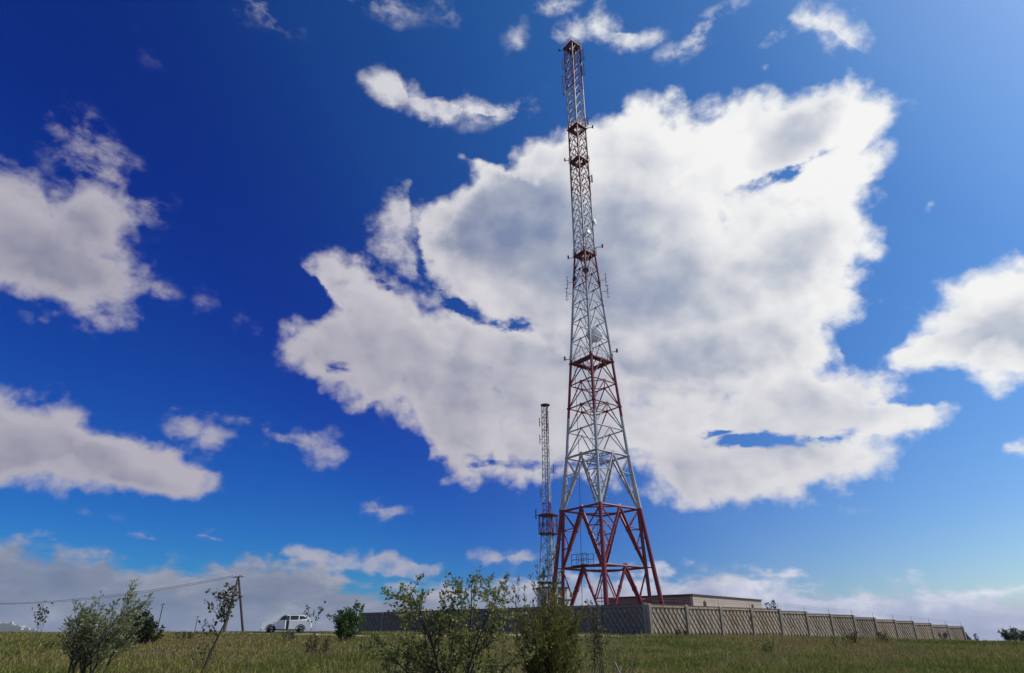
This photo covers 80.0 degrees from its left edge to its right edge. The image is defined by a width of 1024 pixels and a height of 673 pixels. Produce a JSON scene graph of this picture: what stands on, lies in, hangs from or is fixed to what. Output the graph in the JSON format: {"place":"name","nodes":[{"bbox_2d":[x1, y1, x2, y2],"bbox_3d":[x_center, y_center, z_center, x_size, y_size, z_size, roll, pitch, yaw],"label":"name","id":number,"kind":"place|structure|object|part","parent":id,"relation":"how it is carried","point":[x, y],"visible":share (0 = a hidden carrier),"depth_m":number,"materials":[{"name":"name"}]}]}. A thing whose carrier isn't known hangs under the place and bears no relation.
{"place":"outdoors","nodes":[
{"label":"outdoors","id":0,"kind":"place"},
{"bbox_2d":[0,623,37,631],"bbox_3d":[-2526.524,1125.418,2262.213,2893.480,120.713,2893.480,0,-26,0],"label":"hills","id":1,"kind":"structure","parent":0,"point":[5,627],"depth_m":2182.48,"materials":[{"name":"grey"}]},
{"bbox_2d":[225,632,637,636],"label":"dirt track","id":2,"kind":"structure","parent":0,"point":[420,635],"depth_m":46.85,"materials":[{"name":"brown soil"}]},
{"bbox_2d":[0,629,1023,672],"bbox_3d":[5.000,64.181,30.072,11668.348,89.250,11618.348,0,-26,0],"label":"ground","id":3,"kind":"structure","parent":0,"point":[464,648],"depth_m":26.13,"materials":[{"name":"green plant"}]},
{"bbox_2d":[31,600,53,639],"bbox_3d":[-26.607,16.044,34.304,1.169,2.224,0.813,-18,-31,32],"label":"sapling","id":4,"kind":"object","parent":3,"relation":"on","point":[40,614],"visible":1,"depth_m":34.43,"materials":[{"name":"green plant"}]},
{"bbox_2d":[41,634,64,648],"bbox_3d":[-20.145,13.445,26.752,0.697,0.769,0.752,0,-26,0],"label":"weed clump","id":5,"kind":"object","parent":3,"relation":"on","point":[51,644],"visible":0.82,"depth_m":26.76,"materials":[{"name":"green plant"}]},
{"bbox_2d":[53,579,153,672],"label":"willow bush","id":6,"kind":"object","parent":3,"relation":"on","point":[87,645],"visible":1,"depth_m":14.07,"materials":[{"name":"green plant"}]},
{"bbox_2d":[116,604,154,645],"bbox_3d":[-19.064,14.560,30.711,1.856,2.052,1.501,-10,-28,20],"label":"dark shrub","id":7,"kind":"object","parent":3,"relation":"on","point":[146,623],"visible":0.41,"depth_m":30.61,"materials":[{"name":"green plant"}]},
{"bbox_2d":[136,619,164,645],"bbox_3d":[-19.433,15.643,32.356,1.592,1.475,1.551,0,-26,0],"label":"dark shrub","id":8,"kind":"object","parent":3,"relation":"on","point":[149,632],"visible":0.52,"depth_m":32.13,"materials":[{"name":"green plant"}]},
{"bbox_2d":[175,631,193,638],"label":"weed clump","id":9,"kind":"object","parent":3,"relation":"on","point":[184,635],"visible":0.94,"depth_m":37.65,"materials":[{"name":"green plant"}]},
{"bbox_2d":[188,635,219,671],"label":"weed clump","id":10,"kind":"object","parent":3,"relation":"on","point":[200,653],"visible":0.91,"depth_m":17.31,"materials":[{"name":"green plant"}]},
{"bbox_2d":[196,583,243,670],"bbox_3d":[-8.324,8.203,17.186,1.077,2.372,0.754,0,-26,0],"label":"young tree","id":11,"kind":"object","parent":3,"relation":"on","point":[223,615],"visible":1,"depth_m":17.32,"materials":[{"name":"green plant"}]},
{"bbox_2d":[223,575,243,631],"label":"utility pole","id":12,"kind":"object","parent":3,"relation":"on","point":[240,603],"visible":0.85,"depth_m":82.95,"materials":[{"name":"grey wood"}]},
{"bbox_2d":[0,576,229,603],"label":"overhead wire","id":13,"kind":"object","parent":12,"relation":"attached to","point":[117,594],"visible":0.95,"depth_m":90.33,"materials":[{"name":"black metal"}]},
{"bbox_2d":[24,575,240,603],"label":"overhead wire","id":14,"kind":"object","parent":12,"relation":"attached to","point":[138,593],"visible":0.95,"depth_m":89.54,"materials":[{"name":"black metal"}]},
{"bbox_2d":[260,614,311,632],"bbox_3d":[-21.953,28.038,59.516,4.730,1.709,2.904,8,-27,-15],"label":"parked car","id":15,"kind":"object","parent":3,"relation":"on","point":[291,622],"visible":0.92,"depth_m":58.92,"materials":[{"name":"white metal"}]},
{"bbox_3d":[-22.084,27.373,58.496,1.018,1.218,0.278,-12,-28,24],"label":"door","id":16,"kind":"part","parent":15,"relation":"part of","materials":[{"name":"white metal"}]},
{"bbox_3d":[-21.147,27.942,59.008,0.840,0.900,0.012,8,-27,-15],"label":"door","id":17,"kind":"part","parent":15,"relation":"part of","materials":[{"name":"white metal"}]},
{"bbox_3d":[-21.166,27.391,59.419,0.760,0.390,0.145,8,-27,-15],"label":"window","id":18,"kind":"part","parent":15,"relation":"part of","materials":[{"name":"black glass"}]},
{"bbox_2d":[282,631,294,640],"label":"weed clump","id":19,"kind":"object","parent":3,"relation":"on","point":[292,636],"visible":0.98,"depth_m":35.88,"materials":[{"name":"green plant"}]},
{"bbox_2d":[303,600,325,632],"bbox_3d":[-18.734,26.245,57.111,2.222,2.986,1.124,-5,-26,9],"label":"sapling","id":20,"kind":"object","parent":3,"relation":"on","point":[319,612],"visible":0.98,"depth_m":57.33,"materials":[{"name":"green plant"}]},
{"bbox_2d":[305,633,329,655],"bbox_3d":[-7.669,12.138,23.937,1.091,0.923,0.752,0,-26,0],"label":"weed clump","id":21,"kind":"object","parent":3,"relation":"on","point":[313,644],"visible":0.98,"depth_m":23.93,"materials":[{"name":"green plant"}]},
{"bbox_2d":[325,599,366,640],"bbox_3d":[-9.675,16.410,35.290,2.468,2.272,1.964,0,-26,0],"label":"green bush","id":22,"kind":"object","parent":3,"relation":"on","point":[346,622],"visible":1,"depth_m":35.10,"materials":[{"name":"green plant"}]},
{"bbox_2d":[381,645,406,672],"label":"weed clump","id":23,"kind":"object","parent":3,"relation":"on","point":[391,665],"visible":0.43,"depth_m":15.40,"materials":[{"name":"green plant"}]},
{"bbox_2d":[356,566,554,672],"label":"wild apple bush","id":24,"kind":"object","parent":3,"relation":"on","point":[453,634],"visible":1,"depth_m":10.68,"materials":[{"name":"green plant"}]},
{"bbox_2d":[359,603,648,634],"bbox_3d":[-3.905,29.699,63.021,41.865,2.950,0.320,-23,-34,39],"label":"concrete fence","id":25,"kind":"object","parent":3,"relation":"on","point":[624,618],"visible":0.46,"depth_m":54.51,"materials":[{"name":"grey concrete"}]},
{"bbox_2d":[498,543,589,672],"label":"broom shrub","id":26,"kind":"object","parent":3,"relation":"on","point":[557,659],"visible":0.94,"depth_m":11.47,"materials":[{"name":"green plant"}]},
{"bbox_2d":[535,403,560,606],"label":"lattice mast","id":27,"kind":"object","parent":3,"relation":"on","point":[548,515],"visible":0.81,"depth_m":87.34,"materials":[{"name":"metal"}]},
{"bbox_2d":[535,586,567,606],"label":"equipment hut","id":28,"kind":"object","parent":3,"relation":"on","point":[547,587],"visible":0.16,"depth_m":86.65,"materials":[{"name":"paint"}]},
{"bbox_2d":[579,599,612,672],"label":"thin shrub","id":29,"kind":"object","parent":3,"relation":"on","point":[595,637],"visible":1,"depth_m":15.22,"materials":[{"name":"green plant"}]},
{"bbox_2d":[550,36,663,606],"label":"radio tower","id":30,"kind":"structure","parent":3,"relation":"on","point":[593,334],"depth_m":74.09,"materials":[{"name":"metal"}]},
{"bbox_2d":[611,649,638,672],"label":"bare shrub","id":31,"kind":"object","parent":3,"relation":"on","point":[618,663],"visible":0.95,"depth_m":14.19,"materials":[{"name":"plant"}]},
{"bbox_2d":[675,626,687,635],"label":"weed clump","id":32,"kind":"object","parent":3,"relation":"on","point":[678,632],"visible":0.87,"depth_m":41.30,"materials":[{"name":"green plant"}]},
{"bbox_2d":[608,594,761,607],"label":"flat roofed building","id":33,"kind":"structure","parent":3,"relation":"on","point":[722,601],"depth_m":71.73,"materials":[{"name":"beige concrete"}]},
{"bbox_2d":[760,637,775,653],"bbox_3d":[11.232,13.534,26.729,0.727,0.694,0.747,0,-26,0],"label":"weed clump","id":34,"kind":"object","parent":3,"relation":"on","point":[769,645],"visible":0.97,"depth_m":26.73,"materials":[{"name":"green plant"}]},
{"bbox_2d":[765,600,776,608],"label":"sapling","id":35,"kind":"object","parent":3,"relation":"on","point":[773,601],"visible":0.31,"depth_m":77.42,"materials":[{"name":"green plant"}]},
{"bbox_2d":[646,597,966,639],"bbox_3d":[35.541,31.388,65.300,60.408,4.808,0.321,17,-31,-32],"label":"concrete fence","id":36,"kind":"object","parent":3,"relation":"on","point":[665,618],"visible":0.86,"depth_m":59.06,"materials":[{"name":"concrete"}]},
{"bbox_2d":[829,632,848,647],"bbox_3d":[15.380,14.304,28.620,0.822,0.781,1.128,-17,-31,31],"label":"weed clump","id":37,"kind":"object","parent":3,"relation":"on","point":[834,641],"visible":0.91,"depth_m":28.48,"materials":[{"name":"green plant"}]},
{"bbox_2d":[841,628,861,642],"bbox_3d":[19.052,16.851,34.210,0.929,0.866,0.957,0,-26,0],"label":"weed clump","id":38,"kind":"object","parent":3,"relation":"on","point":[854,634],"visible":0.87,"depth_m":34.12,"materials":[{"name":"green plant"}]},
{"bbox_2d":[874,630,889,641],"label":"weed clump","id":39,"kind":"object","parent":3,"relation":"on","point":[885,638],"visible":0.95,"depth_m":36.70,"materials":[{"name":"green plant"}]},
{"bbox_2d":[938,631,947,639],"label":"weed clump","id":40,"kind":"object","parent":3,"relation":"on","point":[944,635],"visible":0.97,"depth_m":53.90,"materials":[{"name":"green plant"}]},
{"bbox_2d":[965,632,978,640],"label":"grey shrub","id":41,"kind":"object","parent":3,"relation":"on","point":[967,636],"visible":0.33,"depth_m":82.10,"materials":[{"name":"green plant"}]},
{"bbox_2d":[997,626,1022,640],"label":"grey shrub","id":42,"kind":"object","parent":3,"relation":"on","point":[1005,634],"visible":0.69,"depth_m":75.44,"materials":[{"name":"green plant"}]},
{"bbox_2d":[1007,629,1023,640],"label":"grey shrub","id":43,"kind":"object","parent":3,"relation":"on","point":[1018,634],"visible":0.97,"depth_m":73.39,"materials":[{"name":"green plant"}]},
{"bbox_2d":[0,0,1023,640],"label":"sky","id":44,"kind":"structure","parent":0,"point":[285,306],"materials":[{"name":"blue"}]}
]}

